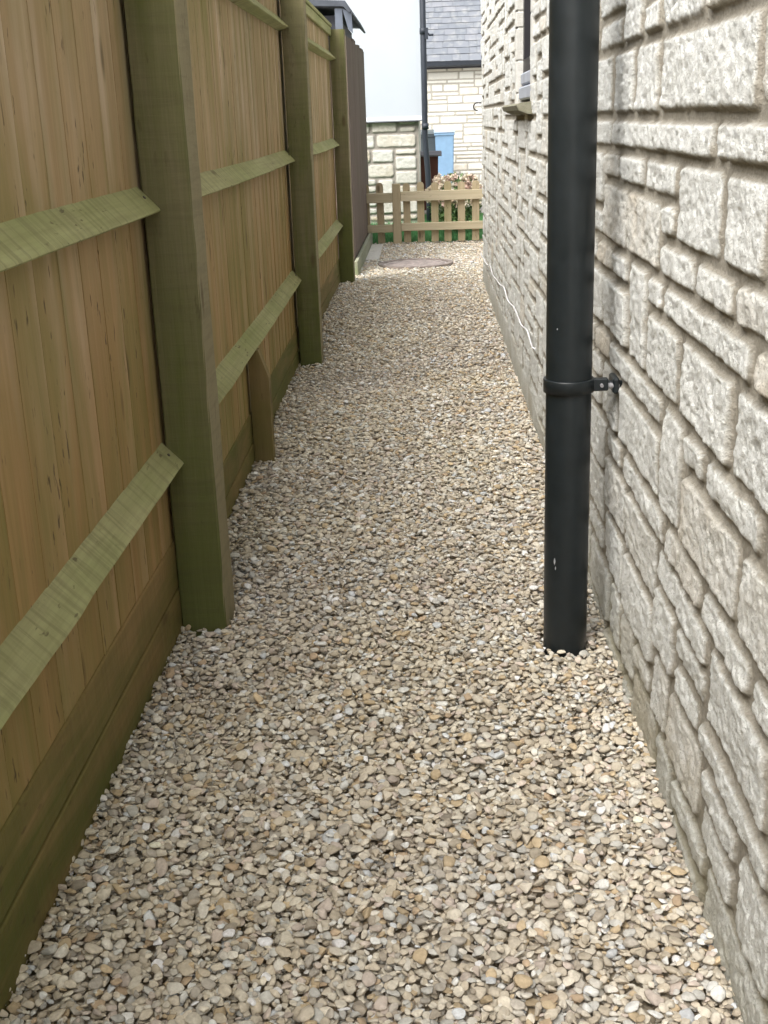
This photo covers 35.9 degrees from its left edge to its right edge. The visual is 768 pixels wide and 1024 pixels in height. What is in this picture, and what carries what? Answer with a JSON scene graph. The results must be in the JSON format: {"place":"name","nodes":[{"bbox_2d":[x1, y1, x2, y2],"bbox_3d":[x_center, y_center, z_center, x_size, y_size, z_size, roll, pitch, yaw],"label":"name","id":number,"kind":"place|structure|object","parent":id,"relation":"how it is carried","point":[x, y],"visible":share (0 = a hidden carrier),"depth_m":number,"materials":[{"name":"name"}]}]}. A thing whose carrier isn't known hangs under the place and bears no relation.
{"place":"outdoors","nodes":[
{"label":"outdoors","id":0,"kind":"place"},
{"bbox_2d":[0,239,743,1023],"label":"path","id":1,"kind":"structure","parent":0,"point":[346,927],"depth_m":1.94,"materials":[{"name":"beige gravel"}]},
{"bbox_2d":[365,244,382,261],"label":"paving slab","id":2,"kind":"structure","parent":1,"relation":"on","point":[374,253],"depth_m":10.32,"materials":[{"name":"concrete"}]},
{"bbox_2d":[378,258,452,269],"bbox_3d":[0.253,-1.972,9.458,0.594,0.042,0.594,-1,18,2],"label":"manhole cover","id":3,"kind":"object","parent":1,"relation":"on","point":[410,263],"visible":0.82,"depth_m":9.41,"materials":[{"name":"metal"}]},
{"bbox_2d":[363,212,483,243],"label":"lawn","id":4,"kind":"structure","parent":0,"point":[480,215],"depth_m":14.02,"materials":[{"name":"green plant"}]},
{"bbox_2d":[425,172,482,232],"bbox_3d":[0.695,-3.015,11.626,0.615,0.632,0.514,-1,18,2],"label":"flowering shrub","id":5,"kind":"object","parent":4,"relation":"on","point":[468,178],"visible":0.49,"depth_m":11.47,"materials":[{"name":"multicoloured plant"}]},
{"bbox_2d":[421,129,435,150],"bbox_3d":[0.987,-8.034,26.954,0.466,1.280,0.629,-1,18,2],"label":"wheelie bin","id":6,"kind":"object","parent":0,"point":[431,141],"visible":0.07,"depth_m":26.58,"materials":[{"name":"plastic"}]},
{"bbox_3d":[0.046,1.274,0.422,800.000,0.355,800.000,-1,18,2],"label":"ground","id":7,"kind":"structure","parent":0,"visible":0},
{"bbox_2d":[0,0,354,1018],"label":"timber fence","id":8,"kind":"object","parent":7,"relation":"on","point":[176,232],"visible":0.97,"depth_m":2.31,"materials":[{"name":"brown wood"}]},
{"bbox_2d":[309,0,365,51],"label":"garden shed","id":9,"kind":"structure","parent":7,"relation":"on","point":[338,14],"depth_m":8.80,"materials":[{"name":"wood"}]},
{"bbox_2d":[330,35,372,275],"bbox_3d":[-0.259,-2.960,9.896,0.173,1.816,2.720,-1,18,2],"label":"old fence","id":10,"kind":"object","parent":7,"relation":"on","point":[357,111],"visible":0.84,"depth_m":9.60,"materials":[{"name":"brown wood"}]},
{"bbox_2d":[345,0,421,224],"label":"rendered house","id":11,"kind":"structure","parent":7,"relation":"on","point":[388,42],"depth_m":12.70,"materials":[{"name":"white paint"}]},
{"bbox_2d":[419,0,433,221],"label":"corner downpipe","id":12,"kind":"object","parent":11,"relation":"attached to","point":[424,33],"visible":0.88,"depth_m":12.61,"materials":[{"name":"black plastic"}]},
{"bbox_2d":[364,180,482,244],"bbox_3d":[1.743,-2.741,10.869,4.481,0.653,0.081,-1,18,2],"label":"picket fence","id":13,"kind":"object","parent":7,"relation":"on","point":[396,197],"visible":0.33,"depth_m":10.91,"materials":[{"name":"brown wood"}]},
{"bbox_2d":[420,151,441,209],"bbox_3d":[0.536,-4.308,15.393,0.435,0.725,0.410,-1,18,2],"label":"brown bin","id":14,"kind":"object","parent":7,"relation":"on","point":[433,156],"visible":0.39,"depth_m":15.18,"materials":[{"name":"plastic"}]},
{"bbox_2d":[434,127,454,183],"bbox_3d":[1.372,-7.994,26.743,0.466,1.310,0.629,-1,18,2],"label":"wheelie bin","id":15,"kind":"object","parent":7,"relation":"on","point":[444,140],"visible":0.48,"depth_m":26.43,"materials":[{"name":"plastic"}]},
{"bbox_2d":[420,0,482,183],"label":"outbuilding","id":16,"kind":"structure","parent":7,"relation":"on","point":[454,73],"depth_m":27.40,"materials":[{"name":"stone"}]},
{"bbox_2d":[480,0,767,1023],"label":"stone house","id":17,"kind":"structure","parent":7,"relation":"on","point":[678,524],"depth_m":1.82,"materials":[{"name":"stone"}]},
{"bbox_2d":[481,253,535,349],"bbox_3d":[0.594,-1.181,6.139,0.015,0.144,4.271,-1,18,2],"label":"cable","id":18,"kind":"object","parent":17,"relation":"attached to","point":[526,329],"visible":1,"depth_m":5.03,"materials":[{"name":"white plastic"}]},
{"bbox_2d":[519,0,530,99],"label":"window","id":19,"kind":"structure","parent":17,"relation":"in","point":[524,92],"depth_m":4.73,"materials":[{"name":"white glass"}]},
{"bbox_2d":[543,0,621,665],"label":"downpipe","id":20,"kind":"object","parent":17,"relation":"attached to","point":[571,384],"visible":0.94,"depth_m":2.33,"materials":[{"name":"black plastic"}]}
]}

